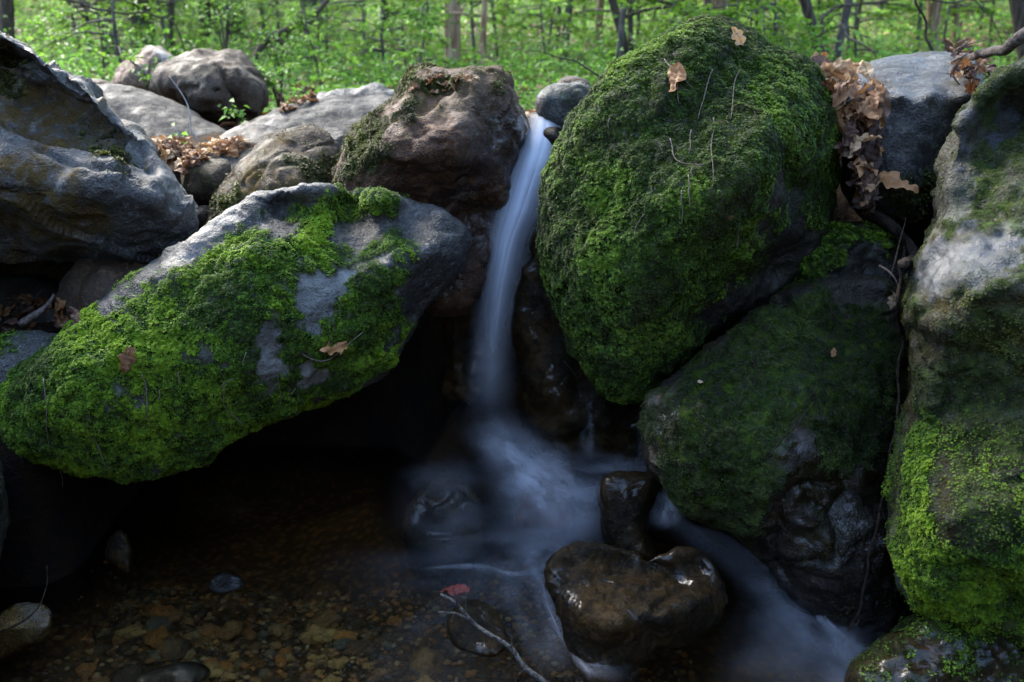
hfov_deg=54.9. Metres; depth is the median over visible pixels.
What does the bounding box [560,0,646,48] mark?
sapling
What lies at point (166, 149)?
dry leaf
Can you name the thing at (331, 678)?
pebble
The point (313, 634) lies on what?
pebble
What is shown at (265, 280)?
boulder
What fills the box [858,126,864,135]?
dry leaf
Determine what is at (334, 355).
dry needle
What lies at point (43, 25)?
sapling
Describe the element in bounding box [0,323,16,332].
dry leaf
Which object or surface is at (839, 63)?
dry leaf
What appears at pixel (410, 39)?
sapling
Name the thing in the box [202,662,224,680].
pebble
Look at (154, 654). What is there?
pebble
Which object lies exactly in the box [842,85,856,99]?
dry leaf
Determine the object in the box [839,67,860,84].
dry leaf
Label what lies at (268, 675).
pebble
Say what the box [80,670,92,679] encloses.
pebble
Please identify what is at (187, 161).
dry leaf
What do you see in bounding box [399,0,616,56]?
sapling
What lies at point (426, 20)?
sapling
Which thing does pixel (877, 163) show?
dry leaf
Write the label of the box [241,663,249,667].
pebble
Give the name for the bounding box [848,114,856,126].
dry leaf
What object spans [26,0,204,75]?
sapling
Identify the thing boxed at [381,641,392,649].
pebble
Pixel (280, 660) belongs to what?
pebble
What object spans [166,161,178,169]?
dry leaf
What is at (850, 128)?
dry leaf
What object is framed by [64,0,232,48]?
sapling
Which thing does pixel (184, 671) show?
rock
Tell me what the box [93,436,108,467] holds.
dry needle
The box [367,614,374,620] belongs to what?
pebble
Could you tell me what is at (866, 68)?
dry leaf
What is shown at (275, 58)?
leafy plant
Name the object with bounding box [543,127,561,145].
rock
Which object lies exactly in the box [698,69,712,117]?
dry needle
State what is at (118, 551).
rock
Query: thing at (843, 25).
tree
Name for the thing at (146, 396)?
dry needle
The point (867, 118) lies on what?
dry leaf
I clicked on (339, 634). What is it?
pebble
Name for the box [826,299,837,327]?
dry needle
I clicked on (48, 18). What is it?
sapling
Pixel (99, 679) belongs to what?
pebble
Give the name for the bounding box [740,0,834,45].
sapling
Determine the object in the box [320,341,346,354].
dry leaf
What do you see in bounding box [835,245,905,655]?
vine
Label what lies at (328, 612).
pebble
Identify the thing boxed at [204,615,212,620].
pebble
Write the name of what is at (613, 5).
tree
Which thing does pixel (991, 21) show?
sapling
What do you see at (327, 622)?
pebble
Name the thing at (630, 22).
tree
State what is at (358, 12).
sapling
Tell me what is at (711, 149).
dry needle
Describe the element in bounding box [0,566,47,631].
twig
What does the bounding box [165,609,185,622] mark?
pebble
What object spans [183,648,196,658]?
pebble
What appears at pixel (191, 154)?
dry leaf
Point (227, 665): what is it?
pebble
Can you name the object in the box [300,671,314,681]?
pebble
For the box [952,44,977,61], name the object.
twig
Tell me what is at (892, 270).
twig
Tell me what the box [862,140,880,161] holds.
dry leaf
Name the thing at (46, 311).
dry leaf
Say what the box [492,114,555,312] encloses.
waterfall
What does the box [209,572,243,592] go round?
rock
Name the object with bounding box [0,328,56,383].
rock
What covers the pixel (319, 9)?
bough
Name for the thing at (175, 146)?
dry leaf
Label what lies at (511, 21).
sapling
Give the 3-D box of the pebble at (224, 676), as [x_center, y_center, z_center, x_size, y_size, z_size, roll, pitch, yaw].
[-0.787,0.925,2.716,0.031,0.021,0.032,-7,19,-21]
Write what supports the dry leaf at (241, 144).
on the boulder at (337, 116)
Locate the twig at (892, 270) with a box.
[888,217,905,281]
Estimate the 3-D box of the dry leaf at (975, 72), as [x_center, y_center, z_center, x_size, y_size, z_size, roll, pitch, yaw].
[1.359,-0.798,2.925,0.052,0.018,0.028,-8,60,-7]
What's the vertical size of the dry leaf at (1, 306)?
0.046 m
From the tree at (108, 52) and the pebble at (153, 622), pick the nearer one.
the pebble at (153, 622)
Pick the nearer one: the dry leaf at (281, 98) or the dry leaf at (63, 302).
the dry leaf at (63, 302)
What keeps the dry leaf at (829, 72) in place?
on the boulder at (628, 339)
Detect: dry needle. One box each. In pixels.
[43,378,49,447]
[58,451,62,486]
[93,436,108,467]
[142,374,149,422]
[223,383,243,424]
[277,375,280,404]
[303,332,362,361]
[670,138,704,164]
[681,190,682,223]
[688,175,689,209]
[697,411,720,435]
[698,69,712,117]
[710,117,714,180]
[730,69,739,119]
[767,392,817,458]
[787,402,812,440]
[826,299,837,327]
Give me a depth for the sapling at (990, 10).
8.43 m
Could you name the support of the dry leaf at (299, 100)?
on the boulder at (337, 116)
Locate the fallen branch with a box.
[438,586,547,681]
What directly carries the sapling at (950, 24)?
on the ground
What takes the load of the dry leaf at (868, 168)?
on the dry leaf at (852, 182)
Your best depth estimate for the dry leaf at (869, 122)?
2.72 m
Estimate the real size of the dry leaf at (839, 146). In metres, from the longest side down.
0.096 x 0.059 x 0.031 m
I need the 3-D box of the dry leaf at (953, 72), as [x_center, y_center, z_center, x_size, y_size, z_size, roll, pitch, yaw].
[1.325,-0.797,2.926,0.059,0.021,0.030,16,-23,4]
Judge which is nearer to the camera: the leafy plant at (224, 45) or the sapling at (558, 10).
the leafy plant at (224, 45)
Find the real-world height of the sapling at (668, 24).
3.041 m
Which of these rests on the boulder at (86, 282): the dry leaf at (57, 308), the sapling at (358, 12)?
the dry leaf at (57, 308)
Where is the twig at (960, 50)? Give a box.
[956,40,969,54]
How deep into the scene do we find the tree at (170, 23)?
10.45 m
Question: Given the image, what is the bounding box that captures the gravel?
[39,560,695,681]
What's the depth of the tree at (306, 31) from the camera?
10.48 m
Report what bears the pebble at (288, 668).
on the ground
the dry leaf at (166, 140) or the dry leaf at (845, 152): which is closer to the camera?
the dry leaf at (845, 152)
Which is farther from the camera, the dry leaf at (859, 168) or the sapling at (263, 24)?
the sapling at (263, 24)
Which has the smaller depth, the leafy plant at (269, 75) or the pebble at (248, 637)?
the pebble at (248, 637)
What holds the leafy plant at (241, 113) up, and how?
on the ground
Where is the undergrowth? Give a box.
[3,0,1016,115]
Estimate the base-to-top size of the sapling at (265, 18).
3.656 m
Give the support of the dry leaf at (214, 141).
on the ground
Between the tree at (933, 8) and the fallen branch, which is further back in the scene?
the tree at (933, 8)
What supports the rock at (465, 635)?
in the water
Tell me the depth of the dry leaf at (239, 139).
3.72 m
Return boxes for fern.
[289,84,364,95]
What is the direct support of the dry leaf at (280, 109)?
on the boulder at (337, 116)
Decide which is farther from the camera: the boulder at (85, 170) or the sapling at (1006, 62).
the sapling at (1006, 62)
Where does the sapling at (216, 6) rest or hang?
on the ground
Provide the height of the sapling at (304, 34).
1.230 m
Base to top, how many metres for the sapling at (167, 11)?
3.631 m
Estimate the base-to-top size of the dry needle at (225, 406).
0.154 m
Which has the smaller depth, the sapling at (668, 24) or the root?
the root
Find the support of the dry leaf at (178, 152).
on the dry leaf
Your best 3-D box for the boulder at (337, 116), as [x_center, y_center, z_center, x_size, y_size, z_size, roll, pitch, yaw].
[-0.828,-0.827,3.949,0.802,0.286,0.791,0,18,0]
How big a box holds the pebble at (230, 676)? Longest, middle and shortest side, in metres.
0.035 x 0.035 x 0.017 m
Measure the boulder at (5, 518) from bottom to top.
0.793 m
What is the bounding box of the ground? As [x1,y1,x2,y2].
[0,0,1017,681]
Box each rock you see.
[0,272,59,322]
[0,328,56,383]
[0,602,51,659]
[92,79,112,83]
[105,530,131,572]
[111,45,171,90]
[133,661,210,681]
[181,158,231,204]
[198,205,209,229]
[203,123,340,225]
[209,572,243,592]
[310,82,393,98]
[401,474,486,576]
[447,599,508,657]
[513,456,574,535]
[535,80,591,127]
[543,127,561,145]
[544,541,727,681]
[557,76,589,84]
[597,471,659,560]
[795,220,910,286]
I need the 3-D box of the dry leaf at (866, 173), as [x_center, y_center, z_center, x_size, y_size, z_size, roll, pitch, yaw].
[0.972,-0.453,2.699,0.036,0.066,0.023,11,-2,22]
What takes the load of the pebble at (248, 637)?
on the ground
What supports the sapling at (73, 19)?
on the ground
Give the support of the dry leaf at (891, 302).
on the boulder at (796, 513)
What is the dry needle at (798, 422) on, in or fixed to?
on the boulder at (796, 513)
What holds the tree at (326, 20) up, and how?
on the ground
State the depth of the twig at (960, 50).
2.90 m
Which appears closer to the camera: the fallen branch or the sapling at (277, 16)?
the fallen branch
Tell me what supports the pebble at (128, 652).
on the ground
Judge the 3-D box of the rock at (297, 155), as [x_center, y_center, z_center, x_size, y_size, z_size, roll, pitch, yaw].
[-0.802,-0.479,3.395,0.507,0.529,0.600,0,18,0]
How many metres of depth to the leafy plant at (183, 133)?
3.84 m
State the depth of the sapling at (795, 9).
11.80 m
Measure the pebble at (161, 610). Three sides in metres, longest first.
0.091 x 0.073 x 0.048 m
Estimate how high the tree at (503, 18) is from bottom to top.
9.004 m
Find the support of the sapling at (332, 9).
on the ground
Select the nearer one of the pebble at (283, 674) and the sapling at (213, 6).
the pebble at (283, 674)
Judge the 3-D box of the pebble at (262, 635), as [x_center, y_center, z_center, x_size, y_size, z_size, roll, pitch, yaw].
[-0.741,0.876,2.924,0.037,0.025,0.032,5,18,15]
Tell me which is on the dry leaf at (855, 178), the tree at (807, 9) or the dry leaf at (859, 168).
the dry leaf at (859, 168)
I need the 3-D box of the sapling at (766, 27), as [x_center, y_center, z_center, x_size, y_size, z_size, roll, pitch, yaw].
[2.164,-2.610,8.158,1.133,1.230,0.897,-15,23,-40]
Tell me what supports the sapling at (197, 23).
on the ground
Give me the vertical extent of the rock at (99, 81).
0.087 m
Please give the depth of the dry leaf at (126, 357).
2.49 m
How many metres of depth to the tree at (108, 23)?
9.49 m
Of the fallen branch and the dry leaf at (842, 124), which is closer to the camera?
the fallen branch
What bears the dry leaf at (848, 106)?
on the dry leaf at (848, 115)
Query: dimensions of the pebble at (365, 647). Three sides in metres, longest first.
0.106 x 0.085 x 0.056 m
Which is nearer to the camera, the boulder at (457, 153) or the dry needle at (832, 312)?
the dry needle at (832, 312)
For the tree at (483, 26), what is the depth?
8.94 m
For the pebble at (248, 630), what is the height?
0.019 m
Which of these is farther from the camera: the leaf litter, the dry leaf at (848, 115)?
the leaf litter
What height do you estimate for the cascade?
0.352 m
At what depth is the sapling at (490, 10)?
9.89 m
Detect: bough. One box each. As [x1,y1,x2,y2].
[62,0,184,51]
[252,0,329,83]
[531,50,599,86]
[914,0,933,50]
[924,0,1001,44]
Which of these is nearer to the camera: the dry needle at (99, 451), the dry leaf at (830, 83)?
the dry needle at (99, 451)
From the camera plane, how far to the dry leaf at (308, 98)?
4.07 m
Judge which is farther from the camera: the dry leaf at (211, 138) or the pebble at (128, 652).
the dry leaf at (211, 138)
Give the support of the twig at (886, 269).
on the boulder at (953, 487)
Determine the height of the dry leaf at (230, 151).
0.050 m
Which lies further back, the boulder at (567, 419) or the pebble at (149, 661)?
the boulder at (567, 419)
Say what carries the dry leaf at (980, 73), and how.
on the boulder at (929, 97)
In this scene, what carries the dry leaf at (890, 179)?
on the boulder at (929, 97)
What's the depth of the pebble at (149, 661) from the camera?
2.76 m
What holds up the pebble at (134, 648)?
on the ground
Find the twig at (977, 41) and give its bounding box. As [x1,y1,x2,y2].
[966,40,991,45]
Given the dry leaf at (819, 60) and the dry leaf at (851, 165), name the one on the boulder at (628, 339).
the dry leaf at (819, 60)
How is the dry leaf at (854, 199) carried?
on the boulder at (628, 339)
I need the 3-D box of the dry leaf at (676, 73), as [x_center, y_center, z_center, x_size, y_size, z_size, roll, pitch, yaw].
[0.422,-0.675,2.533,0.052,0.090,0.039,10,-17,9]
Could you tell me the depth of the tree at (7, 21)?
8.05 m
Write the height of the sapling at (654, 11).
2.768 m
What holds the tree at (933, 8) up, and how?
on the ground
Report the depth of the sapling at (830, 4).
10.31 m
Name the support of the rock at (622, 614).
in the stream water
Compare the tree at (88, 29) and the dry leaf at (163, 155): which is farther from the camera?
the tree at (88, 29)
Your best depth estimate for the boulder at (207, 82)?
4.41 m
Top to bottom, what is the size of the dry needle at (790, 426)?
0.143 m
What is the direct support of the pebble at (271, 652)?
on the ground
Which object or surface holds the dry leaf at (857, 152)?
on the dry leaf at (859, 168)
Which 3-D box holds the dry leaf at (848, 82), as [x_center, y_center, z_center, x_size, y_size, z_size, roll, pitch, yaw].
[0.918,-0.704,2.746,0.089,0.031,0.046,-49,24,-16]
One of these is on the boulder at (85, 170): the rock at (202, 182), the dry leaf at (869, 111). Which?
the rock at (202, 182)
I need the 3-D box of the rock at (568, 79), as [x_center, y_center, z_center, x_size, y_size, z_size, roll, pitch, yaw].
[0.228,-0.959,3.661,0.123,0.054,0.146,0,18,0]
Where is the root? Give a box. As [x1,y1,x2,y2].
[862,210,918,268]
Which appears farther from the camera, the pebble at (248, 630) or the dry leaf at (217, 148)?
the dry leaf at (217, 148)
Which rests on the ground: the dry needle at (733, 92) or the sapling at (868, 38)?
the sapling at (868, 38)
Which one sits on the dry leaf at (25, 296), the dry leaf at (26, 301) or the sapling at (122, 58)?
the dry leaf at (26, 301)
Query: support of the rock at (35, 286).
on the ground
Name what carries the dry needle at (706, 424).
on the boulder at (796, 513)
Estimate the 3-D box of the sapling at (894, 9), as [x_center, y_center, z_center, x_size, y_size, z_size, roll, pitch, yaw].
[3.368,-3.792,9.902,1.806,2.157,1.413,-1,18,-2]
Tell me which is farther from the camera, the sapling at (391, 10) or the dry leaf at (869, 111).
the sapling at (391, 10)
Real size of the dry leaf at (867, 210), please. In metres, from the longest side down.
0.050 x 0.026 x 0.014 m
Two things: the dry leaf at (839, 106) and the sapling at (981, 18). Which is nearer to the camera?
the dry leaf at (839, 106)
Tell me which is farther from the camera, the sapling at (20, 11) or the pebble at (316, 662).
the sapling at (20, 11)
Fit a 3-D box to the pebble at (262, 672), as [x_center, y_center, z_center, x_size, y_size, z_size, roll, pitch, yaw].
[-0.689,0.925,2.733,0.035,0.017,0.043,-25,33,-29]
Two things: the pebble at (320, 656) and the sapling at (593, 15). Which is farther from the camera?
the sapling at (593, 15)
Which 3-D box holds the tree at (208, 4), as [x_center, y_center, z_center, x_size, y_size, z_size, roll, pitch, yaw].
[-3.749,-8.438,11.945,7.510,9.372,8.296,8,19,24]
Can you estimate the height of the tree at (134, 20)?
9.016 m
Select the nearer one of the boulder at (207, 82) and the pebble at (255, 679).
the pebble at (255, 679)
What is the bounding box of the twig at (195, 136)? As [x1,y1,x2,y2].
[169,76,197,140]
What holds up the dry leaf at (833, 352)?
on the boulder at (796, 513)
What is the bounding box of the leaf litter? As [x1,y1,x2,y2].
[15,0,1015,127]
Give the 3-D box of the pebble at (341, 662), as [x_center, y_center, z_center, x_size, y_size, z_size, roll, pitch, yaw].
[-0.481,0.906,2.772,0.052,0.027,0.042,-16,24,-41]
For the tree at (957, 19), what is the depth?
11.39 m
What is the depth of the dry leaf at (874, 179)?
2.69 m
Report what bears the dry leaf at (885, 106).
on the dry leaf at (882, 121)
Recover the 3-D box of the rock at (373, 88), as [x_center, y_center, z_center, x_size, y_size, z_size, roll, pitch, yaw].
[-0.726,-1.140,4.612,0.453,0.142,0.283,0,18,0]
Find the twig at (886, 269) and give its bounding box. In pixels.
[879,265,900,295]
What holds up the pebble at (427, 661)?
on the gravel
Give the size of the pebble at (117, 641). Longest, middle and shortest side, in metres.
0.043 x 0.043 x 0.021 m
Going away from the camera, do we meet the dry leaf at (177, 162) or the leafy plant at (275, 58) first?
the dry leaf at (177, 162)
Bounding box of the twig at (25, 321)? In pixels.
[17,294,54,327]
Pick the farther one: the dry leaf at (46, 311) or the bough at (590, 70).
the bough at (590, 70)
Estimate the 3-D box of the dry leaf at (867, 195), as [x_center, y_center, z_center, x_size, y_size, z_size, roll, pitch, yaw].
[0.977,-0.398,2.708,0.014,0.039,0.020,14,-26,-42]
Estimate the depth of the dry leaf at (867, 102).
2.74 m
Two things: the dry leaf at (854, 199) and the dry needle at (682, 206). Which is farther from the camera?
the dry leaf at (854, 199)
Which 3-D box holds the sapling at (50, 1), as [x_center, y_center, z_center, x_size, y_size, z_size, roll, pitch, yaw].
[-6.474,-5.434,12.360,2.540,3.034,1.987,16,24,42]
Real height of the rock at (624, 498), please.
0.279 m
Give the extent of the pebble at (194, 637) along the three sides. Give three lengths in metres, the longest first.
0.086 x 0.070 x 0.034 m
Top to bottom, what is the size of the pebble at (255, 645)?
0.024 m
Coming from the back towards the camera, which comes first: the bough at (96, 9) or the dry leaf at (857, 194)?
the bough at (96, 9)
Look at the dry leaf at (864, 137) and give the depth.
2.71 m
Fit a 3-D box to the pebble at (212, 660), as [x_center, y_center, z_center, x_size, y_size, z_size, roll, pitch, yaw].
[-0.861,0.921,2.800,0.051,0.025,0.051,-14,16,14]
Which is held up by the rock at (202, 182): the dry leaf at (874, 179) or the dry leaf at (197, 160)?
the dry leaf at (197, 160)
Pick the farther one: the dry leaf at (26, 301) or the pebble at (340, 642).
the dry leaf at (26, 301)
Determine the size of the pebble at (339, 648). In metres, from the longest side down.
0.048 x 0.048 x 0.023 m
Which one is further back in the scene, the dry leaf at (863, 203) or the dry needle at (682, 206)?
the dry leaf at (863, 203)
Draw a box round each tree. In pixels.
[0,0,14,37]
[58,0,124,59]
[79,0,95,61]
[105,0,110,63]
[125,0,156,48]
[167,0,174,53]
[199,0,212,41]
[231,0,245,32]
[292,0,317,59]
[300,0,313,72]
[319,0,328,72]
[384,0,390,31]
[410,0,480,68]
[479,0,487,66]
[500,3,508,41]
[559,0,573,61]
[594,0,603,49]
[608,0,638,54]
[627,0,633,50]
[703,0,728,15]
[799,0,899,58]
[832,0,876,62]
[876,0,884,17]
[925,0,941,51]
[951,0,970,43]
[1009,0,1023,58]
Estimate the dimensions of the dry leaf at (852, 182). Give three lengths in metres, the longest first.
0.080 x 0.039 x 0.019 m
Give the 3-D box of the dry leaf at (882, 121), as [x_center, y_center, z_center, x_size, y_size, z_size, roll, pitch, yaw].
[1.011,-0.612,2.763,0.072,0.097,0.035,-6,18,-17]
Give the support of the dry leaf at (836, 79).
on the dry leaf at (829, 72)
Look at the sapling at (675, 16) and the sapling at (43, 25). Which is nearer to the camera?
the sapling at (675, 16)
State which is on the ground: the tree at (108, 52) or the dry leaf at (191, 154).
the tree at (108, 52)
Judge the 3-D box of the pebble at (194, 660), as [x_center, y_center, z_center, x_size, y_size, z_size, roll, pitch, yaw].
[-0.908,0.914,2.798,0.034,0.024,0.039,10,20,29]
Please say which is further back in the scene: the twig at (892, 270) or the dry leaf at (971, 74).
the dry leaf at (971, 74)
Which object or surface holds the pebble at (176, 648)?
on the ground
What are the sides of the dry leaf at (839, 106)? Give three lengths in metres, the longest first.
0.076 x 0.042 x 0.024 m
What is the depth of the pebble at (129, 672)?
2.69 m
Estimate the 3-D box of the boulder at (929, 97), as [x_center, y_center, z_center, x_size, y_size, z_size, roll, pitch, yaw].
[1.311,-0.658,3.293,0.429,0.591,1.187,8,19,23]
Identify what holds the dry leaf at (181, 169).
on the rock at (202, 182)
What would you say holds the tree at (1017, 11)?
on the ground
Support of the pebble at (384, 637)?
on the ground
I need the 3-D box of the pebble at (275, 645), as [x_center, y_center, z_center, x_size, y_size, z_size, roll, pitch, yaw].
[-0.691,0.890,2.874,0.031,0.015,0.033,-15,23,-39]
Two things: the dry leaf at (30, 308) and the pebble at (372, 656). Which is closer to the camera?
the pebble at (372, 656)
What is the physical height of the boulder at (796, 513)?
1.243 m
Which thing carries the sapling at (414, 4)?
on the ground
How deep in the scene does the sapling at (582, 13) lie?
9.31 m
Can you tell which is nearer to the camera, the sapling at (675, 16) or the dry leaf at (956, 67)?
the dry leaf at (956, 67)
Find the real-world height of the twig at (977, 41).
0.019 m
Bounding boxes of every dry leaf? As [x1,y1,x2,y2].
[0,304,2,317]
[0,317,19,326]
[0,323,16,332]
[3,304,16,315]
[5,294,21,304]
[14,304,27,318]
[18,294,32,304]
[20,306,37,314]
[21,294,30,304]
[26,322,35,329]
[31,295,51,310]
[36,303,48,314]
[46,317,60,328]
[47,301,55,308]
[54,297,62,321]
[56,312,68,329]
[57,300,65,322]
[69,306,80,322]
[117,346,136,372]
[154,139,164,146]
[158,138,170,146]
[158,143,166,163]
[158,143,171,153]
[165,151,174,158]
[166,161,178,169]
[169,142,179,155]
[172,135,186,143]
[172,142,180,158]
[174,157,188,174]
[174,158,183,167]
[181,145,191,151]
[182,136,191,148]
[182,152,200,167]
[183,148,206,159]
[184,153,204,167]
[185,151,194,162]
[199,142,213,147]
[201,147,212,153]
[206,136,221,141]
[208,139,223,143]
[211,149,226,155]
[212,143,226,153]
[220,141,228,147]
[220,147,238,157]
[225,137,245,148]
[229,141,246,149]
[231,135,244,150]
[276,90,283,102]
[276,92,285,101]
[278,105,296,110]
[279,98,294,107]
[292,97,306,104]
[295,86,307,94]
[301,95,318,100]
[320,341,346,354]
[440,584,470,595]
[667,62,685,91]
[731,27,745,44]
[811,55,844,75]
[820,61,845,93]
[821,77,835,92]
[825,63,839,91]
[830,348,836,356]
[831,79,854,98]
[832,78,861,106]
[833,57,858,76]
[833,136,845,153]
[834,99,846,109]
[836,106,851,135]
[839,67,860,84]
[839,135,857,166]
[841,109,857,119]
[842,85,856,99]
[842,129,855,146]
[843,72,850,81]
[843,97,857,117]
[844,123,858,143]
[845,178,860,185]
[847,161,857,173]
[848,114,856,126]
[848,135,860,157]
[850,59,859,66]
[850,99,882,119]
[850,195,875,208]
[851,173,864,180]
[851,196,875,205]
[852,161,859,176]
[853,148,861,156]
[853,191,860,198]
[854,157,866,177]
[855,73,883,98]
[856,121,864,133]
[857,96,869,117]
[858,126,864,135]
[858,182,874,191]
[859,61,873,83]
[859,113,874,126]
[859,133,881,141]
[860,154,874,177]
[860,162,877,175]
[860,164,873,186]
[860,187,865,198]
[860,200,869,206]
[861,120,880,149]
[861,204,874,214]
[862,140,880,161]
[862,173,879,191]
[862,188,879,202]
[863,116,873,126]
[864,107,885,132]
[864,190,870,200]
[865,84,890,118]
[867,81,884,108]
[867,154,882,169]
[879,130,884,144]
[879,170,918,192]
[887,292,895,309]
[945,39,953,52]
[947,70,966,76]
[950,63,960,76]
[954,39,969,51]
[961,57,972,65]
[961,66,976,70]
[964,69,976,75]
[965,78,976,94]
[968,72,980,83]
[975,58,986,64]
[977,61,987,73]
[977,64,988,74]
[987,66,995,71]
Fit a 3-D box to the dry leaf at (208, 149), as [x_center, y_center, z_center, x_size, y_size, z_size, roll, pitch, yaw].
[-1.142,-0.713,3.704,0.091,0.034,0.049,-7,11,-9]
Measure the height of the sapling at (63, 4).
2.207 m
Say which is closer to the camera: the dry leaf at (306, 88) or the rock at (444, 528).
the rock at (444, 528)
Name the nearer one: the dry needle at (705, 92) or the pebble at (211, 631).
the dry needle at (705, 92)
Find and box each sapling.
[14,0,54,9]
[14,0,187,59]
[14,7,36,15]
[15,0,210,74]
[17,0,147,79]
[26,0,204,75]
[42,0,160,29]
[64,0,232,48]
[96,3,217,39]
[115,0,288,50]
[155,0,279,53]
[183,0,261,28]
[196,0,473,46]
[210,0,351,63]
[259,1,300,35]
[262,0,368,85]
[269,0,443,72]
[277,0,367,36]
[309,0,472,81]
[319,0,444,67]
[344,0,503,80]
[360,0,478,82]
[365,0,385,39]
[391,0,568,65]
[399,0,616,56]
[426,2,560,41]
[477,0,640,66]
[487,0,590,80]
[487,0,811,66]
[551,0,838,58]
[557,0,697,41]
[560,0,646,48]
[579,0,678,31]
[590,0,773,45]
[619,0,755,31]
[633,0,749,23]
[633,0,841,40]
[634,0,843,59]
[645,2,779,30]
[669,0,792,26]
[701,0,845,58]
[739,0,822,31]
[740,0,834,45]
[748,0,923,52]
[755,0,805,36]
[770,0,942,46]
[778,0,923,55]
[783,0,888,57]
[788,0,911,62]
[850,0,965,54]
[866,0,1010,59]
[881,0,963,45]
[890,0,984,29]
[896,0,1013,57]
[985,52,1016,74]
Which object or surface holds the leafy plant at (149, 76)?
on the ground
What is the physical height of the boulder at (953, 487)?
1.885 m
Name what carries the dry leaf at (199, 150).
on the rock at (202, 182)
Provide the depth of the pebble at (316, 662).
2.77 m
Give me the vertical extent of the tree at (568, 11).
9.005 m
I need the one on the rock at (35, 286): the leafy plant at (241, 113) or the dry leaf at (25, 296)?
the dry leaf at (25, 296)
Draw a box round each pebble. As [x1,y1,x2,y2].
[74,663,96,675]
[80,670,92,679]
[89,677,104,681]
[99,629,106,636]
[105,647,116,655]
[110,660,119,667]
[110,663,144,681]
[112,623,147,640]
[112,638,125,645]
[124,649,133,655]
[130,645,138,650]
[142,625,170,649]
[143,615,171,630]
[143,658,155,665]
[148,649,160,659]
[149,605,176,616]
[162,635,192,661]
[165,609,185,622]
[183,629,202,643]
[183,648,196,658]
[185,617,195,625]
[188,658,199,662]
[198,623,222,639]
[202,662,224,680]
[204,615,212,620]
[204,657,216,661]
[217,655,229,661]
[218,619,243,641]
[219,660,232,670]
[221,671,230,680]
[225,673,236,680]
[227,651,238,660]
[233,661,245,667]
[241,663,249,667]
[242,627,253,634]
[244,634,254,639]
[250,642,260,650]
[250,677,260,681]
[255,630,268,640]
[258,668,268,678]
[263,649,275,656]
[264,672,272,677]
[267,623,286,636]
[269,642,279,649]
[274,654,286,666]
[279,648,292,654]
[280,672,287,677]
[282,631,292,639]
[282,652,296,662]
[284,665,293,670]
[298,624,336,645]
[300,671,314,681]
[305,661,313,667]
[306,612,341,628]
[307,654,316,660]
[312,654,327,661]
[313,657,324,665]
[315,669,322,676]
[319,608,340,628]
[322,674,342,681]
[327,658,335,667]
[332,630,357,639]
[332,638,353,650]
[333,655,349,669]
[334,646,344,651]
[342,638,378,656]
[354,653,363,659]
[355,658,368,665]
[362,662,374,669]
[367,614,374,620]
[369,653,376,658]
[372,668,388,677]
[376,633,392,647]
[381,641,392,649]
[386,616,401,625]
[409,647,446,677]
[415,674,433,681]
[465,669,476,677]
[512,622,523,631]
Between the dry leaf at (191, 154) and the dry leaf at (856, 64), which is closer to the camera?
the dry leaf at (856, 64)
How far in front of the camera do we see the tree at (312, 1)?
11.34 m
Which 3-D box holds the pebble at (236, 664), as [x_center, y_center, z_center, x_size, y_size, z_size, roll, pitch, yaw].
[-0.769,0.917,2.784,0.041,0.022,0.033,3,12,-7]
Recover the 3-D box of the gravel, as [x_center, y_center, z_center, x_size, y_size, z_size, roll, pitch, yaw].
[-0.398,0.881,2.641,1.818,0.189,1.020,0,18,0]
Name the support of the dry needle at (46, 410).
on the boulder at (265, 280)
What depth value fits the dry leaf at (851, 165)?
2.72 m
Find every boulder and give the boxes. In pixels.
[0,31,199,263]
[0,182,471,484]
[0,460,10,557]
[54,257,147,319]
[96,83,225,137]
[150,48,268,126]
[205,94,391,168]
[331,61,529,316]
[441,209,538,405]
[506,228,676,475]
[535,13,844,404]
[637,272,920,661]
[836,51,983,235]
[842,613,1023,681]
[881,56,1023,647]
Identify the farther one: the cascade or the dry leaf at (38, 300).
the dry leaf at (38, 300)
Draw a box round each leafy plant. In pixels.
[124,55,172,91]
[167,123,187,142]
[188,0,255,49]
[218,98,249,124]
[249,23,307,87]
[251,59,300,107]
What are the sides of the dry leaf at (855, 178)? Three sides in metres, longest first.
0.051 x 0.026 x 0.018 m
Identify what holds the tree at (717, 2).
on the ground
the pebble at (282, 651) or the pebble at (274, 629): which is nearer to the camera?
the pebble at (282, 651)
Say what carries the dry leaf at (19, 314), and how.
on the ground
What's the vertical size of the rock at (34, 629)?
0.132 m
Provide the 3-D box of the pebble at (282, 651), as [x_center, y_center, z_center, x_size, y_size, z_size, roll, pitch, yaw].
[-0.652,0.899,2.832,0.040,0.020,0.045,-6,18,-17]
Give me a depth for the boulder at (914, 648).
2.20 m
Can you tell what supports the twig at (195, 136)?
on the ground
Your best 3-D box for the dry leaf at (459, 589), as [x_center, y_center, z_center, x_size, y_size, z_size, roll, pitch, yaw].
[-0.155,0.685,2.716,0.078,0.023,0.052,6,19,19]
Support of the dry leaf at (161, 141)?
on the ground
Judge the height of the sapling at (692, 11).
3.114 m
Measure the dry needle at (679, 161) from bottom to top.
0.056 m
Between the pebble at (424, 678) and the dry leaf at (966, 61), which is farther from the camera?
the dry leaf at (966, 61)
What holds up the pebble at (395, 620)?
on the ground
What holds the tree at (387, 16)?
on the ground
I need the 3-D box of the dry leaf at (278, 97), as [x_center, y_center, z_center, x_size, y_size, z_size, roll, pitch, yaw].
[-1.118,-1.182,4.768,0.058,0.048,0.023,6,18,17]
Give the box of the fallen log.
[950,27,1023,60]
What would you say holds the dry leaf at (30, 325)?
on the ground

